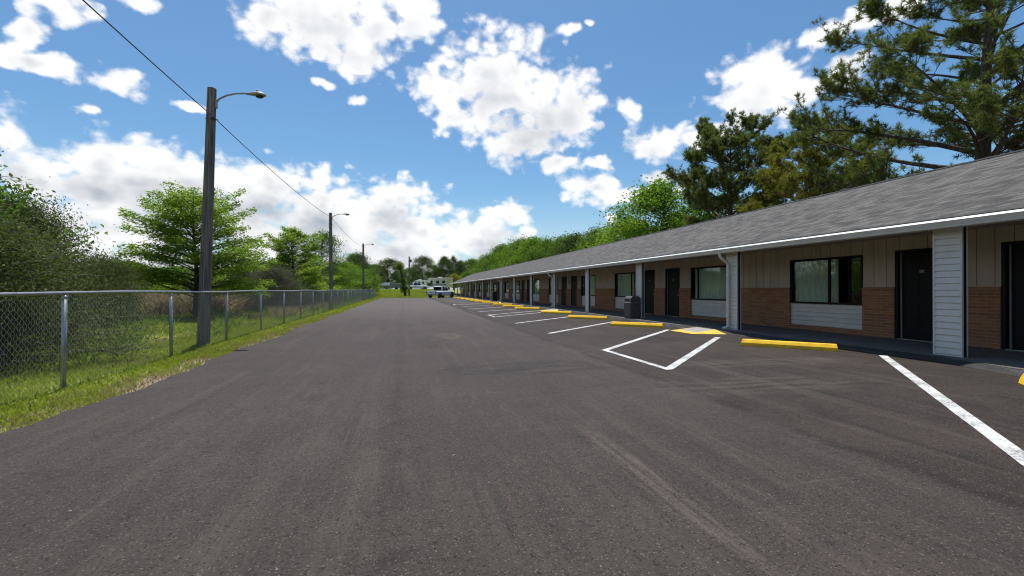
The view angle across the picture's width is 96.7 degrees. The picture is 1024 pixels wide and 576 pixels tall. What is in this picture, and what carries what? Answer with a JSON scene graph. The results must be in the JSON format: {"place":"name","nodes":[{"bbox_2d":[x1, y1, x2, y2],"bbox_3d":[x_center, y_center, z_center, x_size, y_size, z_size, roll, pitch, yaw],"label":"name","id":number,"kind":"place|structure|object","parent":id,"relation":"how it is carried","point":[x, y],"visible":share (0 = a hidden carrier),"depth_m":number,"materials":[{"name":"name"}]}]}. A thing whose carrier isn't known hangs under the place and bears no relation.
{"place":"outdoors","nodes":[
{"label":"outdoors","id":0,"kind":"place"},
{"bbox_2d":[0,288,466,432],"bbox_3d":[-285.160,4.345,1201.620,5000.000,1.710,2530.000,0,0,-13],"label":"ground","id":1,"kind":"structure","parent":0,"point":[95,380],"depth_m":6.68,"materials":[{"name":"green plant"}]},
{"bbox_2d":[0,151,120,262],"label":"broadleaf tree","id":2,"kind":"object","parent":1,"relation":"on","point":[14,195],"visible":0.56,"depth_m":9.46,"materials":[{"name":"green plant"}]},
{"bbox_2d":[0,176,158,347],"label":"shrub","id":3,"kind":"object","parent":1,"relation":"on","point":[57,224],"visible":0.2,"depth_m":10.40,"materials":[{"name":"green plant"}]},
{"bbox_2d":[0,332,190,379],"bbox_3d":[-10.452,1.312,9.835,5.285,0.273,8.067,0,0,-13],"label":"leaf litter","id":4,"kind":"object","parent":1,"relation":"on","point":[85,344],"visible":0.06,"depth_m":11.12,"materials":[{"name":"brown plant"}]},
{"bbox_2d":[0,202,192,373],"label":"shrub","id":5,"kind":"object","parent":1,"relation":"on","point":[16,259],"visible":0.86,"depth_m":7.66,"materials":[{"name":"green plant"}]},
{"bbox_2d":[60,248,168,326],"bbox_3d":[-14.341,0.113,16.052,3.963,3.317,4.635,0,0,-30],"label":"shrub","id":6,"kind":"object","parent":1,"relation":"on","point":[127,269],"visible":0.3,"depth_m":16.00,"materials":[{"name":"green plant"}]},
{"bbox_2d":[44,292,280,315],"bbox_3d":[-23.264,0.774,26.553,18.724,1.481,13.653,0,0,-13],"label":"dry brush","id":7,"kind":"object","parent":1,"relation":"on","point":[178,298],"visible":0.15,"depth_m":23.36,"materials":[{"name":"brown plant"}]},
{"bbox_2d":[135,265,193,295],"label":"broadleaf tree","id":8,"kind":"object","parent":1,"relation":"on","point":[178,268],"visible":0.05,"depth_m":60.30,"materials":[{"name":"green plant"}]},
{"bbox_2d":[0,312,339,431],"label":"dry grass","id":9,"kind":"structure","parent":1,"relation":"on","point":[153,378],"depth_m":6.32,"materials":[{"name":"beige plant"}]},
{"bbox_2d":[79,180,276,318],"bbox_3d":[-14.787,-1.743,21.443,7.708,6.602,7.493,0,0,-13],"label":"cypress tree","id":10,"kind":"object","parent":1,"relation":"on","point":[181,206],"visible":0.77,"depth_m":20.05,"materials":[{"name":"green plant"}]},
{"bbox_2d":[0,296,369,384],"bbox_3d":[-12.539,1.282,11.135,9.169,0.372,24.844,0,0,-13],"label":"grass","id":11,"kind":"structure","parent":1,"relation":"on","point":[182,330],"depth_m":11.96,"materials":[{"name":"green plant"}]},
{"bbox_2d":[0,290,375,404],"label":"chain link fence","id":12,"kind":"object","parent":1,"relation":"on","point":[64,340],"visible":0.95,"depth_m":8.24,"materials":[{"name":"metal"}]},
{"bbox_2d":[168,266,221,290],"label":"broadleaf tree","id":13,"kind":"object","parent":1,"relation":"on","point":[189,271],"visible":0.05,"depth_m":58.81,"materials":[{"name":"green plant"}]},
{"bbox_2d":[197,87,265,344],"bbox_3d":[-6.716,-1.615,10.904,1.474,6.426,0.280,0,0,-13],"label":"street lamp","id":14,"kind":"object","parent":1,"relation":"on","point":[205,271],"visible":0.94,"depth_m":10.73,"materials":[{"name":"brown wood"}]},
{"bbox_2d":[82,0,360,245],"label":"overhead wire","id":15,"kind":"object","parent":14,"relation":"attached to","point":[185,92],"visible":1,"depth_m":8.71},
{"bbox_2d":[213,258,281,294],"bbox_3d":[-20.236,-0.514,35.950,8.791,4.114,7.456,0,0,26],"label":"broadleaf tree","id":16,"kind":"object","parent":1,"relation":"on","point":[262,262],"visible":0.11,"depth_m":34.95,"materials":[{"name":"green plant"}]},
{"bbox_2d":[237,263,312,311],"bbox_3d":[-13.657,0.066,26.136,4.491,3.400,5.254,0,0,19],"label":"shrub","id":17,"kind":"object","parent":1,"relation":"on","point":[280,278],"visible":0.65,"depth_m":25.57,"materials":[{"name":"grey plant"}]},
{"bbox_2d":[194,297,380,320],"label":"grass","id":18,"kind":"structure","parent":1,"relation":"on","point":[339,309],"depth_m":28.49,"materials":[{"name":"green plant"}]},
{"bbox_2d":[234,299,341,319],"bbox_3d":[-12.539,1.116,28.306,3.639,0.623,20.944,0,0,-13],"label":"dry brush","id":19,"kind":"object","parent":1,"relation":"on","point":[280,310],"visible":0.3,"depth_m":22.68,"materials":[{"name":"brown plant"}]},
{"bbox_2d":[252,226,342,292],"bbox_3d":[-15.728,-1.482,33.512,6.495,6.204,7.028,0,0,-13],"label":"cypress tree","id":20,"kind":"object","parent":1,"relation":"on","point":[280,246],"visible":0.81,"depth_m":32.66,"materials":[{"name":"green plant"}]},
{"bbox_2d":[279,285,322,308],"bbox_3d":[-13.838,0.640,29.037,3.975,1.938,3.040,0,0,-53],"label":"shrub","id":21,"kind":"object","parent":1,"relation":"on","point":[307,296],"visible":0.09,"depth_m":29.07,"materials":[{"name":"green plant"}]},
{"bbox_2d":[282,285,319,304],"bbox_3d":[-14.613,0.608,31.288,3.316,2.115,4.336,0,0,-37],"label":"shrub","id":22,"kind":"object","parent":1,"relation":"on","point":[314,288],"visible":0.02,"depth_m":31.52,"materials":[{"name":"green plant"}]},
{"bbox_2d":[291,259,335,286],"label":"broadleaf tree","id":23,"kind":"object","parent":1,"relation":"on","point":[324,274],"visible":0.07,"depth_m":40.76,"materials":[{"name":"green plant"}]},
{"bbox_2d":[308,286,344,303],"bbox_3d":[-15.148,0.579,36.444,4.336,2.115,3.316,0,0,-22],"label":"shrub","id":24,"kind":"object","parent":1,"relation":"on","point":[325,297],"visible":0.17,"depth_m":36.22,"materials":[{"name":"green plant"}]},
{"bbox_2d":[295,226,359,287],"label":"broadleaf tree","id":25,"kind":"object","parent":1,"relation":"on","point":[334,243],"visible":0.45,"depth_m":47.22,"materials":[{"name":"green plant"}]},
{"bbox_2d":[329,212,349,308],"bbox_3d":[-11.332,-1.657,29.781,1.320,6.623,0.295,0,0,-13],"label":"street lamp","id":26,"kind":"object","parent":1,"relation":"on","point":[331,257],"visible":0.94,"depth_m":29.59,"materials":[{"name":"brown wood"}]},
{"bbox_2d":[317,266,361,291],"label":"broadleaf tree","id":27,"kind":"object","parent":1,"relation":"on","point":[343,272],"visible":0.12,"depth_m":52.03,"materials":[{"name":"green plant"}]},
{"bbox_2d":[333,285,354,301],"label":"shrub","id":28,"kind":"object","parent":1,"relation":"on","point":[344,289],"visible":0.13,"depth_m":45.22,"materials":[{"name":"green plant"}]},
{"bbox_2d":[334,261,380,294],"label":"broadleaf tree","id":29,"kind":"object","parent":1,"relation":"on","point":[351,267],"visible":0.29,"depth_m":57.73,"materials":[{"name":"green plant"}]},
{"bbox_2d":[341,250,384,293],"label":"broadleaf tree","id":30,"kind":"object","parent":1,"relation":"on","point":[356,258],"visible":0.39,"depth_m":73.92,"materials":[{"name":"green plant"}]},
{"bbox_2d":[362,244,373,298],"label":"street lamp","id":31,"kind":"object","parent":1,"relation":"on","point":[363,283],"visible":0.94,"depth_m":51.43,"materials":[{"name":"brown wood"}]},
{"bbox_2d":[361,274,381,291],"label":"broadleaf tree","id":32,"kind":"object","parent":1,"relation":"on","point":[376,286],"visible":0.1,"depth_m":80.28,"materials":[{"name":"green plant"}]},
{"bbox_2d":[368,262,392,285],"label":"broadleaf tree","id":33,"kind":"object","parent":1,"relation":"on","point":[373,265],"visible":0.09,"depth_m":148.30,"materials":[{"name":"green plant"}]},
{"bbox_2d":[378,282,392,288],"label":"car","id":34,"kind":"object","parent":1,"relation":"on","point":[386,285],"visible":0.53,"depth_m":115.97,"materials":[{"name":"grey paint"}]},
{"bbox_2d":[373,256,410,284],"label":"broadleaf tree","id":35,"kind":"object","parent":1,"relation":"on","point":[386,264],"visible":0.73,"depth_m":143.76,"materials":[{"name":"green plant"}]},
{"bbox_2d":[391,283,401,288],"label":"box trailer","id":36,"kind":"object","parent":1,"relation":"on","point":[395,286],"visible":0.57,"depth_m":110.57,"materials":[{"name":"grey paint"}]},
{"bbox_2d":[390,267,407,284],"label":"broadleaf tree","id":37,"kind":"object","parent":1,"relation":"on","point":[399,276],"visible":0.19,"depth_m":152.96,"materials":[{"name":"green plant"}]},
{"bbox_2d":[394,261,409,295],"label":"tree","id":38,"kind":"object","parent":1,"relation":"on","point":[403,286],"visible":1,"depth_m":77.61,"materials":[{"name":"green plant"}]},
{"bbox_2d":[408,256,411,295],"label":"utility pole","id":39,"kind":"object","parent":1,"relation":"on","point":[410,260],"visible":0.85,"depth_m":80.39,"materials":[{"name":"brown wood"}]},
{"bbox_2d":[397,268,423,285],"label":"broadleaf tree","id":40,"kind":"object","parent":1,"relation":"on","point":[410,276],"visible":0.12,"depth_m":155.81,"materials":[{"name":"green plant"}]},
{"bbox_2d":[366,289,457,297],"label":"grass","id":41,"kind":"structure","parent":1,"relation":"on","point":[398,293],"depth_m":83.81,"materials":[{"name":"green plant"}]},
{"bbox_2d":[407,282,428,288],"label":"pickup truck","id":42,"kind":"object","parent":1,"relation":"on","point":[415,285],"visible":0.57,"depth_m":110.46,"materials":[{"name":"metal"}]},
{"bbox_2d":[413,279,426,285],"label":"camper trailer","id":43,"kind":"object","parent":1,"relation":"on","point":[422,282],"visible":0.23,"depth_m":124.37,"materials":[{"name":"white metal"}]},
{"bbox_2d":[408,254,434,287],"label":"broadleaf tree","id":44,"kind":"object","parent":1,"relation":"on","point":[420,261],"visible":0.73,"depth_m":148.31,"materials":[{"name":"green plant"}]},
{"bbox_2d":[421,263,444,285],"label":"broadleaf tree","id":45,"kind":"object","parent":1,"relation":"on","point":[433,270],"visible":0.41,"depth_m":147.44,"materials":[{"name":"green plant"}]},
{"bbox_2d":[427,277,452,289],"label":"camper trailer","id":46,"kind":"object","parent":1,"relation":"on","point":[441,281],"visible":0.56,"depth_m":111.71,"materials":[{"name":"white metal"}]},
{"bbox_2d":[431,255,457,277],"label":"broadleaf tree","id":47,"kind":"object","parent":1,"relation":"on","point":[442,262],"visible":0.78,"depth_m":145.82,"materials":[{"name":"green plant"}]},
{"bbox_2d":[446,255,460,289],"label":"broadleaf tree","id":48,"kind":"object","parent":1,"relation":"on","point":[456,263],"visible":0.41,"depth_m":149.00,"materials":[{"name":"green plant"}]},
{"bbox_2d":[448,273,460,287],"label":"broadleaf tree","id":49,"kind":"object","parent":1,"relation":"on","point":[455,276],"visible":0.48,"depth_m":131.33,"materials":[{"name":"green plant"}]},
{"bbox_2d":[455,260,468,288],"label":"broadleaf tree","id":50,"kind":"object","parent":1,"relation":"on","point":[460,262],"visible":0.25,"depth_m":151.22,"materials":[{"name":"green plant"}]},
{"bbox_2d":[456,270,472,284],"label":"broadleaf tree","id":51,"kind":"object","parent":1,"relation":"on","point":[466,274],"visible":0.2,"depth_m":127.97,"materials":[{"name":"green plant"}]},
{"bbox_2d":[459,258,479,273],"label":"broadleaf tree","id":52,"kind":"object","parent":1,"relation":"on","point":[469,262],"visible":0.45,"depth_m":149.52,"materials":[{"name":"green plant"}]},
{"bbox_2d":[466,253,498,273],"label":"broadleaf tree","id":53,"kind":"object","parent":1,"relation":"on","point":[483,257],"visible":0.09,"depth_m":125.43,"materials":[{"name":"green plant"}]},
{"bbox_2d":[475,242,507,271],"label":"broadleaf tree","id":54,"kind":"object","parent":1,"relation":"on","point":[491,257],"visible":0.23,"depth_m":111.81,"materials":[{"name":"green plant"}]},
{"bbox_2d":[487,243,523,268],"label":"broadleaf tree","id":55,"kind":"object","parent":1,"relation":"on","point":[500,258],"visible":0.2,"depth_m":102.78,"materials":[{"name":"green plant"}]},
{"bbox_2d":[494,234,538,267],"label":"broadleaf tree","id":56,"kind":"object","parent":1,"relation":"on","point":[513,246],"visible":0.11,"depth_m":92.98,"materials":[{"name":"green plant"}]},
{"bbox_2d":[497,234,552,266],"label":"broadleaf tree","id":57,"kind":"object","parent":1,"relation":"on","point":[529,242],"visible":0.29,"depth_m":84.92,"materials":[{"name":"green plant"}]},
{"bbox_2d":[518,235,556,262],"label":"broadleaf tree","id":58,"kind":"object","parent":1,"relation":"on","point":[536,250],"visible":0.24,"depth_m":76.54,"materials":[{"name":"green plant"}]},
{"bbox_2d":[537,231,570,257],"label":"broadleaf tree","id":59,"kind":"object","parent":1,"relation":"on","point":[559,239],"visible":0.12,"depth_m":69.48,"materials":[{"name":"green plant"}]},
{"bbox_2d":[547,229,586,255],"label":"broadleaf tree","id":60,"kind":"object","parent":1,"relation":"on","point":[570,240],"visible":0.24,"depth_m":63.45,"materials":[{"name":"green plant"}]},
{"bbox_2d":[567,223,619,250],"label":"broadleaf tree","id":61,"kind":"object","parent":1,"relation":"on","point":[589,238],"visible":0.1,"depth_m":57.21,"materials":[{"name":"green plant"}]},
{"bbox_2d":[570,211,659,250],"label":"broadleaf tree","id":62,"kind":"object","parent":1,"relation":"on","point":[607,227],"visible":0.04,"depth_m":48.89,"materials":[{"name":"green plant"}]},
{"bbox_2d":[580,172,726,247],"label":"broadleaf tree","id":63,"kind":"object","parent":1,"relation":"on","point":[657,198],"visible":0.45,"depth_m":42.43,"materials":[{"name":"green plant"}]},
{"bbox_2d":[651,209,691,231],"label":"broadleaf tree","id":64,"kind":"object","parent":1,"relation":"on","point":[671,218],"visible":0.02,"depth_m":52.78,"materials":[{"name":"green plant"}]},
{"bbox_2d":[670,190,745,228],"bbox_3d":[18.270,-3.697,39.737,12.474,10.649,9.432,0,0,-46],"label":"broadleaf tree","id":65,"kind":"object","parent":1,"relation":"on","point":[705,217],"visible":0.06,"depth_m":39.36,"materials":[{"name":"green plant"}]},
{"bbox_2d":[660,107,806,224],"bbox_3d":[16.727,-6.145,34.740,9.984,15.140,9.503,0,0,33],"label":"pine tree","id":66,"kind":"object","parent":1,"relation":"on","point":[714,142],"visible":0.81,"depth_m":33.11,"materials":[{"name":"green plant"}]},
{"bbox_2d":[761,154,840,206],"bbox_3d":[20.904,-3.866,31.554,7.859,10.560,7.155,0,0,25],"label":"pine tree","id":67,"kind":"object","parent":1,"relation":"on","point":[821,184],"visible":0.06,"depth_m":30.24,"materials":[{"name":"green plant"}]},
{"bbox_2d":[735,111,891,212],"bbox_3d":[18.594,-4.486,27.773,8.751,11.770,9.563,0,0,-13],"label":"pine tree","id":68,"kind":"object","parent":1,"relation":"on","point":[778,175],"visible":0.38,"depth_m":26.73,"materials":[{"name":"green plant"}]},
{"bbox_2d":[777,0,1023,188],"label":"pine tree","id":69,"kind":"object","parent":1,"relation":"on","point":[982,106],"visible":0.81,"depth_m":19.41,"materials":[{"name":"green plant"}]},
{"bbox_2d":[998,96,1023,143],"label":"pine tree","id":70,"kind":"object","parent":1,"relation":"on","point":[1012,110],"visible":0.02,"depth_m":17.83,"materials":[{"name":"green plant"}]},
{"bbox_2d":[0,297,1023,575],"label":"asphalt","id":71,"kind":"structure","parent":0,"point":[484,443],"depth_m":3.37,"materials":[{"name":"grey asphalt"}]},
{"bbox_2d":[426,286,454,297],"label":"pickup truck","id":72,"kind":"object","parent":71,"relation":"on","point":[441,291],"visible":1,"depth_m":68.99,"materials":[{"name":"metal"}]},
{"bbox_2d":[24,318,962,575],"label":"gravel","id":73,"kind":"structure","parent":71,"relation":"on","point":[388,420],"depth_m":3.11,"materials":[{"name":"grey gravel"}]},
{"bbox_2d":[502,305,524,306],"bbox_3d":[0.103,1.308,32.909,1.827,0.148,0.184,0,0,33],"label":"wheel stop","id":74,"kind":"object","parent":71,"relation":"on","point":[513,306],"visible":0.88,"depth_m":32.81,"materials":[{"name":"yellow paint"}]},
{"bbox_2d":[514,307,540,309],"bbox_3d":[0.981,1.297,29.212,1.827,0.148,0.184,0,0,31],"label":"wheel stop","id":75,"kind":"object","parent":71,"relation":"on","point":[534,308],"visible":0.91,"depth_m":29.03,"materials":[{"name":"yellow paint"}]},
{"bbox_2d":[541,310,572,313],"bbox_3d":[2.350,1.281,24.090,1.827,0.148,0.184,0,0,34],"label":"wheel stop","id":76,"kind":"object","parent":71,"relation":"on","point":[558,312],"visible":0.94,"depth_m":23.95,"materials":[{"name":"yellow paint"}]},
{"bbox_2d":[551,321,614,332],"bbox_3d":[2.578,1.324,15.660,0.140,0.001,5.728,0,0,32],"label":"painted line","id":77,"kind":"object","parent":71,"relation":"on","point":[581,327],"visible":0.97,"depth_m":15.24,"materials":[{"name":"paint"}]},
{"bbox_2d":[567,315,607,319],"bbox_3d":[3.279,1.267,19.788,1.827,0.148,0.184,0,0,30],"label":"wheel stop","id":78,"kind":"object","parent":71,"relation":"on","point":[587,317],"visible":0.97,"depth_m":19.71,"materials":[{"name":"yellow paint"}]},
{"bbox_2d":[603,330,667,349],"bbox_3d":[3.448,1.313,11.992,0.140,0.001,5.728,0,0,32],"label":"painted line","id":79,"kind":"object","parent":71,"relation":"on","point":[622,344],"visible":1,"depth_m":11.36,"materials":[{"name":"paint"}]},
{"bbox_2d":[610,322,663,327],"bbox_3d":[4.279,1.254,15.658,1.827,0.148,0.184,0,0,32],"label":"wheel stop","id":80,"kind":"object","parent":71,"relation":"on","point":[638,324],"visible":1,"depth_m":15.56,"materials":[{"name":"yellow paint"}]},
{"bbox_2d":[603,350,670,369],"bbox_3d":[2.217,1.297,8.410,0.123,0.001,2.450,0,0,-13],"label":"painted line","id":81,"kind":"object","parent":71,"relation":"on","point":[659,366],"visible":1,"depth_m":8.14,"materials":[{"name":"paint"}]},
{"bbox_2d":[667,337,719,369],"bbox_3d":[3.991,1.306,9.705,0.140,0.001,5.728,0,0,32],"label":"painted line","id":82,"kind":"object","parent":71,"relation":"on","point":[675,364],"visible":1,"depth_m":8.92,"materials":[{"name":"paint"}]},
{"bbox_2d":[670,327,724,333],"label":"curb ramp","id":83,"kind":"structure","parent":71,"relation":"on","point":[695,330],"depth_m":13.45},
{"bbox_2d":[457,296,1023,376],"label":"kerb","id":84,"kind":"structure","parent":71,"relation":"on","point":[990,368],"depth_m":9.07,"materials":[{"name":"concrete"}]},
{"bbox_2d":[741,339,838,351],"bbox_3d":[6.023,1.236,9.956,1.827,0.148,0.184,0,0,35],"label":"wheel stop","id":85,"kind":"object","parent":71,"relation":"on","point":[792,345],"visible":1,"depth_m":9.86,"materials":[{"name":"yellow paint"}]},
{"bbox_2d":[879,355,1023,465],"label":"painted line","id":86,"kind":"object","parent":71,"relation":"on","point":[1012,450],"visible":1,"depth_m":4.53,"materials":[{"name":"paint"}]},
{"bbox_2d":[1018,374,1023,384],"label":"wheel stop","id":87,"kind":"object","parent":71,"relation":"on","point":[1021,380],"visible":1,"depth_m":6.15,"materials":[{"name":"yellow paint"}]},
{"bbox_2d":[0,0,1023,288],"label":"sky","id":88,"kind":"structure","parent":0,"point":[459,128],"materials":[{"name":"blue"}]},
{"bbox_2d":[458,296,1023,369],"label":"walkway","id":89,"kind":"structure","parent":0,"point":[1004,358],"depth_m":11.17,"materials":[{"name":"concrete"}]},
{"bbox_2d":[492,291,496,300],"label":"litter bin","id":90,"kind":"object","parent":89,"relation":"on","point":[494,295],"visible":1,"depth_m":46.96,"materials":[{"name":"grey plastic"}]},
{"bbox_2d":[623,296,641,318],"bbox_3d":[4.947,0.784,18.695,0.550,0.910,0.550,0,0,-16],"label":"litter bin","id":91,"kind":"object","parent":89,"relation":"on","point":[632,307],"visible":1,"depth_m":18.48,"materials":[{"name":"grey plastic"}]},
{"bbox_2d":[450,149,1023,357],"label":"motel building","id":92,"kind":"structure","parent":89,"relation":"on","point":[935,257],"depth_m":12.00,"materials":[{"name":"brick"}]},
{"bbox_2d":[504,282,508,292],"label":"window","id":93,"kind":"structure","parent":92,"relation":"in","point":[506,284],"depth_m":52.84,"materials":[{"name":"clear glass"}]},
{"bbox_2d":[516,281,519,292],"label":"window","id":94,"kind":"structure","parent":92,"relation":"in","point":[517,282],"depth_m":47.66,"materials":[{"name":"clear glass"}]},
{"bbox_2d":[522,280,524,300],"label":"door","id":95,"kind":"structure","parent":92,"relation":"in","point":[523,281],"depth_m":45.05,"materials":[{"name":"metal"}]},
{"bbox_2d":[527,280,529,301],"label":"door","id":96,"kind":"structure","parent":92,"relation":"in","point":[528,281],"depth_m":43.22,"materials":[{"name":"metal"}]},
{"bbox_2d":[533,279,539,293],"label":"window","id":97,"kind":"structure","parent":92,"relation":"in","point":[536,282],"depth_m":40.68,"materials":[{"name":"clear glass"}]},
{"bbox_2d":[549,278,557,294],"bbox_3d":[3.350,-0.125,35.853,0.206,1.395,2.260,0,0,-13],"label":"window","id":98,"kind":"structure","parent":92,"relation":"in","point":[549,278],"depth_m":36.77,"materials":[{"name":"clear glass"}]},
{"bbox_2d":[562,277,566,305],"bbox_3d":[3.876,0.230,33.448,0.150,2.110,1.100,0,0,-13],"label":"door","id":99,"kind":"structure","parent":92,"relation":"in","point":[564,279],"depth_m":33.53,"materials":[{"name":"metal"}]},
{"bbox_2d":[571,276,576,306],"bbox_3d":[4.338,0.224,31.502,0.150,2.110,1.100,0,0,-13],"label":"door","id":100,"kind":"structure","parent":92,"relation":"in","point":[573,278],"depth_m":31.57,"materials":[{"name":"metal"}]},
{"bbox_2d":[581,275,594,295],"bbox_3d":[4.948,-0.146,29.120,0.205,1.395,2.260,0,0,-13],"label":"window","id":101,"kind":"structure","parent":92,"relation":"in","point":[592,276],"depth_m":28.94,"materials":[{"name":"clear glass"}]},
{"bbox_2d":[615,272,634,296],"bbox_3d":[6.086,-0.161,24.323,0.206,1.395,2.260,0,0,-13],"label":"window","id":102,"kind":"structure","parent":92,"relation":"in","point":[626,281],"depth_m":24.49,"materials":[{"name":"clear glass"}]},
{"bbox_2d":[644,270,654,313],"bbox_3d":[6.613,0.194,21.919,0.150,2.110,1.100,0,0,-13],"label":"door","id":103,"kind":"structure","parent":92,"relation":"in","point":[649,277],"depth_m":21.93,"materials":[{"name":"metal"}]},
{"bbox_2d":[665,268,679,316],"bbox_3d":[7.074,0.188,19.973,0.150,2.110,1.100,0,0,-13],"label":"door","id":104,"kind":"structure","parent":92,"relation":"in","point":[672,275],"depth_m":20.04,"materials":[{"name":"metal"}]},
{"bbox_2d":[691,265,725,300],"bbox_3d":[7.684,-0.182,17.590,0.205,1.395,2.260,0,0,-13],"label":"window","id":105,"kind":"structure","parent":92,"relation":"in","point":[710,282],"depth_m":17.72,"materials":[{"name":"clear glass"}]},
{"bbox_2d":[790,255,862,304],"bbox_3d":[8.869,-0.197,12.804,0.301,1.395,2.260,0,0,-13],"label":"window","id":106,"kind":"structure","parent":92,"relation":"in","point":[817,278],"depth_m":13.09,"materials":[{"name":"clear glass"}]},
{"bbox_2d":[895,248,932,342],"bbox_3d":[9.349,0.158,10.389,0.150,2.110,1.100,0,0,-13],"label":"door","id":107,"kind":"structure","parent":92,"relation":"in","point":[913,268],"depth_m":10.54,"materials":[{"name":"metal"}]},
{"bbox_2d":[1001,240,1023,351],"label":"door","id":108,"kind":"structure","parent":92,"relation":"in","point":[1012,256],"depth_m":8.84,"materials":[{"name":"metal"}]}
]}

